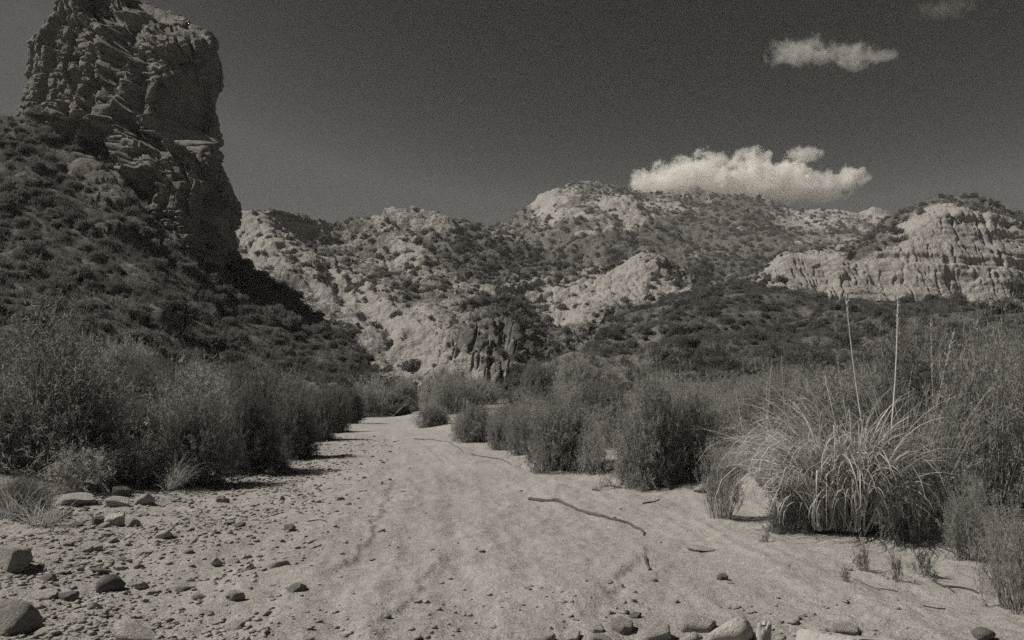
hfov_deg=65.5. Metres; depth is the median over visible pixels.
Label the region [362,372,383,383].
hillside shrub
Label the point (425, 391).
shrub
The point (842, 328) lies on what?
hillside shrub
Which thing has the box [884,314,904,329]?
hillside shrub
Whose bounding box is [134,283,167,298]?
hillside shrub
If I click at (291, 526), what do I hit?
stone
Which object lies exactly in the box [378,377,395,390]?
hillside shrub
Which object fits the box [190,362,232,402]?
shrub
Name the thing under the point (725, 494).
shrub
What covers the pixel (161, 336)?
hillside shrub
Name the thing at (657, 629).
stone
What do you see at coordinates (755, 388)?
shrub
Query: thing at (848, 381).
shrub
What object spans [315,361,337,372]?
hillside shrub
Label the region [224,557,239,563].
stone
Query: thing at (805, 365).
hillside shrub
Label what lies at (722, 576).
stone
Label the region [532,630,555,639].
stone
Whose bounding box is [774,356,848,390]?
shrub
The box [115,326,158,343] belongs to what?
hillside shrub
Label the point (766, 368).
hillside shrub
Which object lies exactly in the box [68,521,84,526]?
stone
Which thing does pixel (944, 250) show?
hill
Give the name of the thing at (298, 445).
shrub
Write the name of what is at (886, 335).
shrub
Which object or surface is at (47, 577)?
stone
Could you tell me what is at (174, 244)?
hillside shrub
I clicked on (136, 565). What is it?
stone
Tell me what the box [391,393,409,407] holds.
hillside shrub
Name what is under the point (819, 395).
shrub
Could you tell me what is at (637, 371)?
hillside shrub
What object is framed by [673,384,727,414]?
shrub
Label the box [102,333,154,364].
shrub
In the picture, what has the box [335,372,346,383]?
hillside shrub
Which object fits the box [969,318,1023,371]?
shrub
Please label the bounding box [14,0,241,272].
rock butte
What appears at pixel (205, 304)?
hillside shrub
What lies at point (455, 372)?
shrub
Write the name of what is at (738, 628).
boulder
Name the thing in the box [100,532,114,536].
stone
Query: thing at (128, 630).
stone
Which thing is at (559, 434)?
shrub
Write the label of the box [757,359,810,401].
shrub
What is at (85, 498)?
stone
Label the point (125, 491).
stone
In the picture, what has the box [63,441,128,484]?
grass clump
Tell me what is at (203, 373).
shrub
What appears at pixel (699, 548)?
stone
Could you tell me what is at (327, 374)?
hillside shrub
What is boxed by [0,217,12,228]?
hillside shrub
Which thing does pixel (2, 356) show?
shrub
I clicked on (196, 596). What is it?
stone
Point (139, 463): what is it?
shrub
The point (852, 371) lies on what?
shrub
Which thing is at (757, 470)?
grass clump
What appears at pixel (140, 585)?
stone
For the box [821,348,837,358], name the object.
hillside shrub
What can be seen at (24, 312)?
hillside shrub
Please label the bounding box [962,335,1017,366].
shrub
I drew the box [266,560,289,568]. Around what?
stone
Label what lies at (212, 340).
hillside shrub
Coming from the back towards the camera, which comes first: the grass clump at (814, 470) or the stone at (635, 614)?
the grass clump at (814, 470)
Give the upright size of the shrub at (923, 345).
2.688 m
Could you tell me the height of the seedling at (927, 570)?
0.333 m
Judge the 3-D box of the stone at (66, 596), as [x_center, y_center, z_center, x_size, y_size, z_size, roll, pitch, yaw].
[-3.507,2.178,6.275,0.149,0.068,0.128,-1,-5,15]
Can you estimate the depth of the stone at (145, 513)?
10.80 m
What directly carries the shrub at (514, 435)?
on the ground at (556, 546)
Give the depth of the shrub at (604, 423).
18.75 m
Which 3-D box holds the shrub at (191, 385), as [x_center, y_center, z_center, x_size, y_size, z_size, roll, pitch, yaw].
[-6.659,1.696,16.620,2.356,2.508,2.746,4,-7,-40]
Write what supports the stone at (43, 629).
on the ground at (556, 546)
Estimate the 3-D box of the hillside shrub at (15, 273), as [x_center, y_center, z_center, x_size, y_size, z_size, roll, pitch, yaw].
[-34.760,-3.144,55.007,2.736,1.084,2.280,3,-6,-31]
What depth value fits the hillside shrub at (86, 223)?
73.97 m
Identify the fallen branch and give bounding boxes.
[414,438,460,449]
[471,453,511,464]
[528,497,644,535]
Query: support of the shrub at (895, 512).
on the ground at (556, 546)
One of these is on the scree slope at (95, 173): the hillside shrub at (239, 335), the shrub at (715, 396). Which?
the hillside shrub at (239, 335)
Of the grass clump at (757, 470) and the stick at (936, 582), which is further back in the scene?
the grass clump at (757, 470)
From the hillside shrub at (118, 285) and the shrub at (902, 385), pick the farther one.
the hillside shrub at (118, 285)
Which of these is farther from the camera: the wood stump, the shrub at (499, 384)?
the shrub at (499, 384)
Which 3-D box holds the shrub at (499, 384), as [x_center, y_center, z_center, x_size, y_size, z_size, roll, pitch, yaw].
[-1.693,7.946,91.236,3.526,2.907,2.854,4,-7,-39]
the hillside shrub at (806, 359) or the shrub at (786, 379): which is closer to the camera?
the shrub at (786, 379)
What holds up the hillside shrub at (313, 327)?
on the scree slope at (95, 173)
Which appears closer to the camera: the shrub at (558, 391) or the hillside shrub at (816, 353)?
the shrub at (558, 391)
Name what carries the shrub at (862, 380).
on the ground at (556, 546)
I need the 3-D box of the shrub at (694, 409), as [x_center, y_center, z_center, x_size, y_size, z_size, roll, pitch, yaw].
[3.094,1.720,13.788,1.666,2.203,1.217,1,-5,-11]
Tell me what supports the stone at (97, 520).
on the ground at (556, 546)
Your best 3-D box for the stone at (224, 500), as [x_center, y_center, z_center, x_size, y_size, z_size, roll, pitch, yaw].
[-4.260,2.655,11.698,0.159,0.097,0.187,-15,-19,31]
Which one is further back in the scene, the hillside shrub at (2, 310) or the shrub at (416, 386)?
the shrub at (416, 386)
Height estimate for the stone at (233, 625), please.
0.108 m
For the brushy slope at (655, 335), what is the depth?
90.31 m
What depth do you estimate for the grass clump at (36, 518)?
9.62 m
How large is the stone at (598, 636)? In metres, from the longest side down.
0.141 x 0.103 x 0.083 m
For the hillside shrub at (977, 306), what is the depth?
70.09 m
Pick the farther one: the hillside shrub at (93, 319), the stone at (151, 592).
the hillside shrub at (93, 319)
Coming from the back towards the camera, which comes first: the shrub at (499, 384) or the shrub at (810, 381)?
the shrub at (499, 384)
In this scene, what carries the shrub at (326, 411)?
on the ground at (556, 546)
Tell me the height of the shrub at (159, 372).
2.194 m
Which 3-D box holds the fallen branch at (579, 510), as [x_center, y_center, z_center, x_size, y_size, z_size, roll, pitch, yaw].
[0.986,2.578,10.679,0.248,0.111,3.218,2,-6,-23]
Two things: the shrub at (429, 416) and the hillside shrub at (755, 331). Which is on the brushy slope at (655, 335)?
the hillside shrub at (755, 331)
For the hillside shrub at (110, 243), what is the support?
on the scree slope at (95, 173)
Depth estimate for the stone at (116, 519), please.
9.80 m
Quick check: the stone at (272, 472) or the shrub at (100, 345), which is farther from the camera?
the shrub at (100, 345)
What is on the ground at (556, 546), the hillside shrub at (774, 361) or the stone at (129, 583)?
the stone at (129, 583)
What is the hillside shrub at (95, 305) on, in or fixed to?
on the scree slope at (95, 173)
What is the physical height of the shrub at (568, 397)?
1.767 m
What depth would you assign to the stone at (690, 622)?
5.33 m
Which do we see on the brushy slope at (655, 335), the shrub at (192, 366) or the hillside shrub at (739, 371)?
the hillside shrub at (739, 371)
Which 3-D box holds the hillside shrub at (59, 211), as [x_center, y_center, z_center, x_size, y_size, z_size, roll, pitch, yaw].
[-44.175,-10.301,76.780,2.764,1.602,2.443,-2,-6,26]
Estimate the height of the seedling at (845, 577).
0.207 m
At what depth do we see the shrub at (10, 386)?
15.08 m
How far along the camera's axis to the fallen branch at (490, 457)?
18.61 m
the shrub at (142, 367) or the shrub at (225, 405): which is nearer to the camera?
the shrub at (225, 405)
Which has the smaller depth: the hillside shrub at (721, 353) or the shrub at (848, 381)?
the shrub at (848, 381)
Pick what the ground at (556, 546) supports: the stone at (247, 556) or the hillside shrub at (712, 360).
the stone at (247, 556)
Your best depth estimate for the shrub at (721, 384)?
32.85 m
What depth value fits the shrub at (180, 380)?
21.73 m
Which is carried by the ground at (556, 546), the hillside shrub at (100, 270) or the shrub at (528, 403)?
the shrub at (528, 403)
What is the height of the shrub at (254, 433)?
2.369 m
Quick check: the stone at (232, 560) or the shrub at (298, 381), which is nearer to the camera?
the stone at (232, 560)
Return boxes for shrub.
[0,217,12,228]
[0,257,14,269]
[0,267,29,278]
[0,284,142,477]
[0,303,6,316]
[0,315,6,324]
[0,321,18,384]
[0,333,24,391]
[0,361,114,426]
[0,374,34,436]
[0,466,60,516]
[2,329,25,368]
[8,303,52,326]
[12,258,46,277]
[12,337,101,383]
[13,321,106,374]
[18,238,50,254]
[27,194,55,204]
[30,258,54,266]
[32,293,69,311]
[32,311,55,323]
[36,440,123,493]
[39,271,75,287]
[42,262,62,274]
[43,206,65,217]
[43,268,67,278]
[43,276,69,292]
[47,319,103,352]
[50,256,66,270]
[53,311,84,323]
[62,324,117,369]
[63,204,85,222]
[65,263,94,281]
[72,350,156,412]
[73,217,94,229]
[78,313,98,328]
[81,300,100,309]
[90,264,109,277]
[92,388,175,447]
[93,235,117,249]
[100,328,161,379]
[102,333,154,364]
[102,418,180,487]
[103,352,169,382]
[103,355,164,404]
[107,273,131,292]
[109,333,134,344]
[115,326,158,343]
[132,346,244,447]
[132,372,236,403]
[133,307,153,320]
[133,374,260,488]
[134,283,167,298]
[136,356,183,387]
[137,278,160,290]
[138,349,232,417]
[141,293,170,303]
[148,349,176,377]
[152,330,179,348]
[158,290,183,301]
[163,237,181,250]
[166,298,187,312]
[173,357,226,396]
[175,361,210,375]
[184,302,204,315]
[187,330,208,345]
[187,388,276,451]
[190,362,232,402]
[192,304,214,320]
[194,300,212,311]
[202,293,223,306]
[204,331,229,346]
[206,361,230,374]
[207,305,220,317]
[208,357,248,377]
[218,362,258,392]
[218,362,296,477]
[219,348,247,363]
[220,348,297,435]
[221,370,290,399]
[226,326,251,343]
[249,345,272,357]
[258,361,316,413]
[269,370,323,460]
[271,379,306,420]
[275,349,291,359]
[277,342,299,357]
[291,355,306,366]
[305,360,327,368]
[306,374,341,441]
[310,324,332,333]
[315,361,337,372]
[318,371,356,432]
[321,372,344,382]
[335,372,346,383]
[341,380,370,423]
[347,366,396,415]
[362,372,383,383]
[365,369,395,410]
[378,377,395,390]
[389,374,419,403]
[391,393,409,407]
[397,396,421,411]
[407,398,452,427]
[411,381,419,403]
[416,369,439,408]
[416,373,437,402]
[418,358,468,407]
[427,354,465,414]
[431,379,491,411]
[445,364,463,379]
[446,397,502,443]
[454,369,471,386]
[457,370,503,404]
[485,407,509,449]
[486,378,507,398]
[489,378,555,421]
[490,378,503,398]
[500,387,560,429]
[501,388,534,455]
[505,401,561,443]
[506,393,565,421]
[508,360,534,377]
[514,379,597,473]
[516,356,554,401]
[530,405,608,446]
[543,361,565,399]
[546,380,590,407]
[549,343,601,397]
[553,378,623,401]
[560,375,638,430]
[561,382,592,411]
[571,409,611,475]
[574,372,634,426]
[582,394,636,449]
[592,339,698,492]
[615,396,726,442]
[621,363,646,379]
[621,392,644,407]
[629,367,689,396]
[643,368,680,398]
[648,345,675,361]
[658,358,734,481]
[670,361,686,371]
[673,346,695,358]
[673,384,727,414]
[674,335,700,347]
[674,369,729,408]
[679,378,712,390]
[691,390,766,446]
[692,430,745,519]
[699,380,740,432]
[700,370,744,402]
[703,367,737,385]
[704,354,725,366]
[710,348,730,356]
[720,357,742,371]
[722,385,766,429]
[724,372,809,462]
[725,353,775,400]
[725,365,749,407]
[727,373,778,404]
[731,364,882,479]
[734,363,755,382]
[736,373,772,395]
[744,328,768,339]
[747,362,773,374]
[748,363,810,384]
[753,364,836,399]
[755,474,818,535]
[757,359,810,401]
[758,357,780,367]
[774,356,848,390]
[777,366,859,407]
[782,349,804,364]
[788,360,888,438]
[796,353,818,364]
[797,347,826,363]
[798,359,824,373]
[820,339,840,349]
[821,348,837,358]
[824,310,1005,507]
[827,328,859,345]
[830,363,871,392]
[836,324,858,332]
[838,366,879,393]
[839,309,989,444]
[841,422,947,536]
[843,312,972,424]
[857,320,877,332]
[864,411,950,550]
[871,326,973,392]
[878,314,942,406]
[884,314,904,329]
[896,308,912,316]
[903,288,1023,520]
[929,331,1023,458]
[929,333,960,351]
[933,463,1002,561]
[943,296,1023,493]
[946,328,971,343]
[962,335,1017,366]
[962,471,1023,614]
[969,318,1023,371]
[972,301,992,310]
[987,296,1019,313]
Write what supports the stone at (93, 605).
on the ground at (556, 546)
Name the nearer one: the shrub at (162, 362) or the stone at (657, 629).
the stone at (657, 629)
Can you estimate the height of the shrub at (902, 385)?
2.596 m
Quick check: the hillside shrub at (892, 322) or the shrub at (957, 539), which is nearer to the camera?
the shrub at (957, 539)
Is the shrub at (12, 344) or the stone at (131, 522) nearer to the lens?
the stone at (131, 522)
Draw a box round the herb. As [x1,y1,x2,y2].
[270,445,293,469]
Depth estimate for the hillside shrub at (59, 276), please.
55.97 m
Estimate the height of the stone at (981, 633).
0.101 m
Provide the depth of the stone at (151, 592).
6.44 m
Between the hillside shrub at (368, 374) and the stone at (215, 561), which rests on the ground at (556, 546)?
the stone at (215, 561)
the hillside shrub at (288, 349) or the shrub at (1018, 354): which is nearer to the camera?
the shrub at (1018, 354)
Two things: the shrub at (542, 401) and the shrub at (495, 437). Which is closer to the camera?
the shrub at (495, 437)
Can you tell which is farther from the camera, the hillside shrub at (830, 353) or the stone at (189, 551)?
the hillside shrub at (830, 353)
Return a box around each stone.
[32,587,58,599]
[33,627,53,634]
[41,574,56,581]
[57,492,95,505]
[58,591,79,600]
[60,541,74,546]
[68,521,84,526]
[78,540,102,551]
[80,546,93,552]
[86,602,101,608]
[90,567,108,573]
[92,516,104,524]
[95,574,125,593]
[97,522,110,527]
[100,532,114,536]
[103,512,124,525]
[104,496,128,506]
[107,536,117,542]
[112,486,131,496]
[113,620,157,639]
[115,565,128,569]
[116,557,126,560]
[126,518,140,526]
[126,580,136,585]
[133,563,144,568]
[134,582,147,588]
[135,493,154,503]
[138,549,153,555]
[139,512,148,515]
[145,590,157,594]
[148,527,157,530]
[155,530,172,538]
[173,584,193,591]
[183,549,192,553]
[190,592,206,600]
[210,557,222,565]
[216,497,229,502]
[223,520,234,524]
[223,619,245,630]
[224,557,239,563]
[227,589,244,600]
[235,521,245,527]
[240,554,251,559]
[242,563,254,570]
[265,468,276,475]
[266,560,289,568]
[284,523,295,530]
[287,582,306,591]
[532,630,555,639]
[563,630,579,639]
[589,624,603,632]
[589,633,610,639]
[610,616,632,634]
[628,611,641,618]
[641,619,670,639]
[675,613,715,632]
[680,632,699,639]
[686,545,714,551]
[693,487,704,491]
[717,573,727,580]
[828,621,858,635]
[971,627,995,639]
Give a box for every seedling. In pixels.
[759,530,769,541]
[839,563,851,581]
[849,540,869,569]
[881,551,903,582]
[907,542,937,579]
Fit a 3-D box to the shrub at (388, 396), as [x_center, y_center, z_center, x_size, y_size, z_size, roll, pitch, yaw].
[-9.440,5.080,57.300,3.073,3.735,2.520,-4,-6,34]
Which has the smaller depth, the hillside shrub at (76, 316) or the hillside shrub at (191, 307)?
the hillside shrub at (76, 316)
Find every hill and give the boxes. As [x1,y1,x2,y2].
[234,206,712,391]
[738,195,1023,303]
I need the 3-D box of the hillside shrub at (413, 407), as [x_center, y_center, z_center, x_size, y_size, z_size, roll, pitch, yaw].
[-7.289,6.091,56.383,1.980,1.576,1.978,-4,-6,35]
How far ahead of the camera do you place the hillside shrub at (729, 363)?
63.78 m
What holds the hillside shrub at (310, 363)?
on the scree slope at (95, 173)
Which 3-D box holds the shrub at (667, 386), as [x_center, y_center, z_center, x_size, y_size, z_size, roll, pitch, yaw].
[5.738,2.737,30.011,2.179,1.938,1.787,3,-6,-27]
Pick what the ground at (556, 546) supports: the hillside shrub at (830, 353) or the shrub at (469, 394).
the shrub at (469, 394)
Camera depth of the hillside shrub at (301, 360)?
64.44 m
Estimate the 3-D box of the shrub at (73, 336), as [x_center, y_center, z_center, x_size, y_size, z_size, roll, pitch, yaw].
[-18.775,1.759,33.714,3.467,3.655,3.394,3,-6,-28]
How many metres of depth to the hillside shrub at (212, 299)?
75.89 m
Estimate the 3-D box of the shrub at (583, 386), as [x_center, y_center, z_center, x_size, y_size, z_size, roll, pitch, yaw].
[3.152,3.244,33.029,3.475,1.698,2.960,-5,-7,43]
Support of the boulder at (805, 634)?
on the ground at (556, 546)
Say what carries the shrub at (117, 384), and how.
on the ground at (556, 546)
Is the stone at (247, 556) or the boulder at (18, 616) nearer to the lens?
the boulder at (18, 616)
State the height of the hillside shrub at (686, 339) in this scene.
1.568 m
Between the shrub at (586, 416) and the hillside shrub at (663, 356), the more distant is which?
the hillside shrub at (663, 356)
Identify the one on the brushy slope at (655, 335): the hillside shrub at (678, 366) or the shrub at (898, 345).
the hillside shrub at (678, 366)
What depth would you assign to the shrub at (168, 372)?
19.20 m
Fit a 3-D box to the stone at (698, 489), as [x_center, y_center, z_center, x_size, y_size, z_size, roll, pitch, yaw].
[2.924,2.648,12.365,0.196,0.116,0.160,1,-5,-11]
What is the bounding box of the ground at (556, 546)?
[0,394,1023,639]
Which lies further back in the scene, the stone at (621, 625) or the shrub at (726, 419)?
the shrub at (726, 419)
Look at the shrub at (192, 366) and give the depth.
41.11 m
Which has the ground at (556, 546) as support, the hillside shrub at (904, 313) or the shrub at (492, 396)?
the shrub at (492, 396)
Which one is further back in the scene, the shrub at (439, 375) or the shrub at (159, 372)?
the shrub at (439, 375)
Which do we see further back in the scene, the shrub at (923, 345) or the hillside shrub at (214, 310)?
the hillside shrub at (214, 310)
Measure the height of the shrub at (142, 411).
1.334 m
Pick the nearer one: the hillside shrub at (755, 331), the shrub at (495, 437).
the shrub at (495, 437)
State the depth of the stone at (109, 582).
6.45 m
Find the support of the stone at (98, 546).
on the ground at (556, 546)
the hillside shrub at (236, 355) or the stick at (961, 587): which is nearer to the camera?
the stick at (961, 587)
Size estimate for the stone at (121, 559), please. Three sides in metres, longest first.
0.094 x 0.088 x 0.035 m
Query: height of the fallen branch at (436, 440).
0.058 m
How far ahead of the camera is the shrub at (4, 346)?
18.10 m
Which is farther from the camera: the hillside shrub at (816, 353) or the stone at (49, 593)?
the hillside shrub at (816, 353)
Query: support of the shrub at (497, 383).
on the ground at (556, 546)
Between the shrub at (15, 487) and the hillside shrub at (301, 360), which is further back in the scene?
the hillside shrub at (301, 360)
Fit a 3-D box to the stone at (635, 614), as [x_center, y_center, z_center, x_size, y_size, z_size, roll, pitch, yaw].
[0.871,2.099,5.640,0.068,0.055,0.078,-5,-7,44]
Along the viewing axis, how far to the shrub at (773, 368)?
33.76 m
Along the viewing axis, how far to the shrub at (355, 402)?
40.12 m
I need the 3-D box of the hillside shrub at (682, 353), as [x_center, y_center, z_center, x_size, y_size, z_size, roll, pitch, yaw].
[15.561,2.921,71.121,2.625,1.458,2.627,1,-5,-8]
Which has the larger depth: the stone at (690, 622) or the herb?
the herb
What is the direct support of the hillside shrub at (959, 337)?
on the brushy slope at (655, 335)
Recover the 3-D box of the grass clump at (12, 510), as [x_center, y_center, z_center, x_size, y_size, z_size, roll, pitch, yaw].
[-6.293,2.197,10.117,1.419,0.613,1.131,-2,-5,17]
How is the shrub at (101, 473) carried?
on the ground at (556, 546)
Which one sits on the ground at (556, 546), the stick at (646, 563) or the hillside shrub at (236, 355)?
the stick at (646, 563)
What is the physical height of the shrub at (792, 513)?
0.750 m
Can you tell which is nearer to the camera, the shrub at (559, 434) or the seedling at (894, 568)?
the seedling at (894, 568)
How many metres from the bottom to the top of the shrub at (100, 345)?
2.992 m
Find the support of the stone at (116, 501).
on the ground at (556, 546)
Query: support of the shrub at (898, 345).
on the ground at (556, 546)
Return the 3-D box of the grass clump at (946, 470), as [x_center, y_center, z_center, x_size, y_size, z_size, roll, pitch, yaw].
[4.772,1.118,9.519,2.443,2.284,3.091,0,-5,0]
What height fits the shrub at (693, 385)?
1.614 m
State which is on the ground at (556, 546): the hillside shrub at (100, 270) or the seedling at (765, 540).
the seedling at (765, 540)
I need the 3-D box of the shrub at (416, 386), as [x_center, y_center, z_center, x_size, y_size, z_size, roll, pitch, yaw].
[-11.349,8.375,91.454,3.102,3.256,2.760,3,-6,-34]
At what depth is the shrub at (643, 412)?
19.10 m
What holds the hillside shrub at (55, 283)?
on the scree slope at (95, 173)
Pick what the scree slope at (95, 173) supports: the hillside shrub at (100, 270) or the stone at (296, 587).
the hillside shrub at (100, 270)
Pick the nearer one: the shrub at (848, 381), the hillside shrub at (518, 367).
the shrub at (848, 381)
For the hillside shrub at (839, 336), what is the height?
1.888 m
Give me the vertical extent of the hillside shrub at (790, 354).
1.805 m
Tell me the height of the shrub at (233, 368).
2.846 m
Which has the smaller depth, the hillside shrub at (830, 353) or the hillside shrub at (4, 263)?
the hillside shrub at (4, 263)
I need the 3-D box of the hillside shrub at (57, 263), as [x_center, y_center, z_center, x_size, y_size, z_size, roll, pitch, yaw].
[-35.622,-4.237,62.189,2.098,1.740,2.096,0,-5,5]
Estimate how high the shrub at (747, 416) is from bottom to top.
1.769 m
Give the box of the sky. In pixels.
[0,0,1023,226]
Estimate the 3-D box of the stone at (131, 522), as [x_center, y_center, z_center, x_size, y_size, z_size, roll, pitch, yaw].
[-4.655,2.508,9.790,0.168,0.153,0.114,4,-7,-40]
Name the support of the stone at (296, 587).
on the ground at (556, 546)
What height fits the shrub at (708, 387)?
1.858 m
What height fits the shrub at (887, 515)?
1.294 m
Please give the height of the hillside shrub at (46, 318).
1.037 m
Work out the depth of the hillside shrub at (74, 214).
75.51 m
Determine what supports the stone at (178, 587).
on the ground at (556, 546)
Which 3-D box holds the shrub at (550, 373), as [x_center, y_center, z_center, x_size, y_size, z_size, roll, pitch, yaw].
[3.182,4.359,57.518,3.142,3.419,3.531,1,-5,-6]
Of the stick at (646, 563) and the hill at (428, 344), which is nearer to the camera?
the stick at (646, 563)
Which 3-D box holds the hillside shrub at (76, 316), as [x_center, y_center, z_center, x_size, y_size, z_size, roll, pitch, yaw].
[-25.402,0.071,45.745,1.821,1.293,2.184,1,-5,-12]
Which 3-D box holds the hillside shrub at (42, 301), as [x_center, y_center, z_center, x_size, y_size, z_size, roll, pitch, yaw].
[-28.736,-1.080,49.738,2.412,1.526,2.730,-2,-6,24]
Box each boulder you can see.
[0,545,32,572]
[0,599,42,635]
[707,616,754,639]
[796,628,877,639]
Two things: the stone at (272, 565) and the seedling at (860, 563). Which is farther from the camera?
the stone at (272, 565)
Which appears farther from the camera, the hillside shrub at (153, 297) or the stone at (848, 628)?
the hillside shrub at (153, 297)
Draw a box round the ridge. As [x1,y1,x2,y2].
[486,181,894,283]
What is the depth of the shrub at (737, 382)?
27.81 m
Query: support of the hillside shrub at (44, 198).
on the scree slope at (95, 173)
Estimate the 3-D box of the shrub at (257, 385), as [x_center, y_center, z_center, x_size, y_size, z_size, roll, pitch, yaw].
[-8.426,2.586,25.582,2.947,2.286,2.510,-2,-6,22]
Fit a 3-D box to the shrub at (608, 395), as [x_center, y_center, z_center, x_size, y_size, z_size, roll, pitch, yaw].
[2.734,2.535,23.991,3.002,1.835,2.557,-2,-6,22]
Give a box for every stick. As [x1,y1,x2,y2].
[644,556,650,570]
[853,578,897,591]
[932,579,954,592]
[942,585,978,593]
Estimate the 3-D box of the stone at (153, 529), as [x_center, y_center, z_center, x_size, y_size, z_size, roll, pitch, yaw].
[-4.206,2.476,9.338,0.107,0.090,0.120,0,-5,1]
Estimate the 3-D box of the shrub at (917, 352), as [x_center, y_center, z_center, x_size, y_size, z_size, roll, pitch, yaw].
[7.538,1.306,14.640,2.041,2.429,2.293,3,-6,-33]
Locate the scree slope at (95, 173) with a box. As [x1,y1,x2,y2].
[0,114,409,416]
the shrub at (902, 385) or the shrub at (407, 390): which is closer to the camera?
the shrub at (902, 385)
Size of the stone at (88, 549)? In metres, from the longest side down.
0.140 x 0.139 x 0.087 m
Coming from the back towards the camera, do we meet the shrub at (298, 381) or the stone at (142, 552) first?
the shrub at (298, 381)
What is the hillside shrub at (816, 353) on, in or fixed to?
on the brushy slope at (655, 335)
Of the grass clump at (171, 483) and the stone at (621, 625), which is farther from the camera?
the grass clump at (171, 483)
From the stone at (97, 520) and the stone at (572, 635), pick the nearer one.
the stone at (572, 635)
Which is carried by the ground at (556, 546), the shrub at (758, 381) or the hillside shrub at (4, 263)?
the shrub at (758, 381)
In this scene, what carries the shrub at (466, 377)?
on the ground at (556, 546)
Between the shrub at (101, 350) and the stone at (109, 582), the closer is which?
the stone at (109, 582)
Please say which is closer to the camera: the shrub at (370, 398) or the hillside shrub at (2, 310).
the hillside shrub at (2, 310)
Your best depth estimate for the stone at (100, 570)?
7.14 m
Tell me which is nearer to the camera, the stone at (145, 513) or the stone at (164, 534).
the stone at (164, 534)
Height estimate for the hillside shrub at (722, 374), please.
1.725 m
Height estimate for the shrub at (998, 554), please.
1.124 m
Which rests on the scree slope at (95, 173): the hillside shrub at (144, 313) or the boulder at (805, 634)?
the hillside shrub at (144, 313)
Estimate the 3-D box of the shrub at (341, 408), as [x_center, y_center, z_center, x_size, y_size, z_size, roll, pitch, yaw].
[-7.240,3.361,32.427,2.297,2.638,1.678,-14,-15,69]
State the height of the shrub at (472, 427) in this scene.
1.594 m
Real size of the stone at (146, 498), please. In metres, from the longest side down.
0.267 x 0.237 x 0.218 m
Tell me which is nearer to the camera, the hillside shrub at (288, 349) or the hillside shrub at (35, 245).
the hillside shrub at (35, 245)
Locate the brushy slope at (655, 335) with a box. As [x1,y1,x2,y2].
[504,284,1023,395]
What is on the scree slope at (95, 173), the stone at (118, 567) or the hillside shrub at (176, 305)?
the hillside shrub at (176, 305)
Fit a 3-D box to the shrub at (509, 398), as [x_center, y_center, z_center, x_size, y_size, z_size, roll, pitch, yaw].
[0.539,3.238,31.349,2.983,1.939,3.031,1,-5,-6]
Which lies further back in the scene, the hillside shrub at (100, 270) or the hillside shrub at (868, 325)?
the hillside shrub at (868, 325)
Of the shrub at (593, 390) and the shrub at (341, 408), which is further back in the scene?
the shrub at (341, 408)
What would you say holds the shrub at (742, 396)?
on the ground at (556, 546)
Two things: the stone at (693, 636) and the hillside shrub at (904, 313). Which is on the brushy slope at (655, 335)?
the hillside shrub at (904, 313)
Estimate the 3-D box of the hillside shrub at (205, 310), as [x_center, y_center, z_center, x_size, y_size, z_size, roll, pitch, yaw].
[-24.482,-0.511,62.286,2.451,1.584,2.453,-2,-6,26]
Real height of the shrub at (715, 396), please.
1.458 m
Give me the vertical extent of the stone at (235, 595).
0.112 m
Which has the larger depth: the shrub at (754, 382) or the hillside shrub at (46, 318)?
the hillside shrub at (46, 318)
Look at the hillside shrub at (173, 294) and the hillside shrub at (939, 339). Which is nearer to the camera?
the hillside shrub at (939, 339)
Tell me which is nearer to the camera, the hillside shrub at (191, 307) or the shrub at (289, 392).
the shrub at (289, 392)
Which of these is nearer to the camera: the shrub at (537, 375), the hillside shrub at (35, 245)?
the shrub at (537, 375)
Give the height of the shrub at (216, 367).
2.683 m
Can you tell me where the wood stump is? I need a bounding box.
[753,619,770,639]
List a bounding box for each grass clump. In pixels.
[0,478,62,520]
[0,489,79,525]
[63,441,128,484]
[148,451,202,489]
[691,355,836,497]
[696,282,1001,535]
[798,318,1021,516]
[890,352,1023,504]

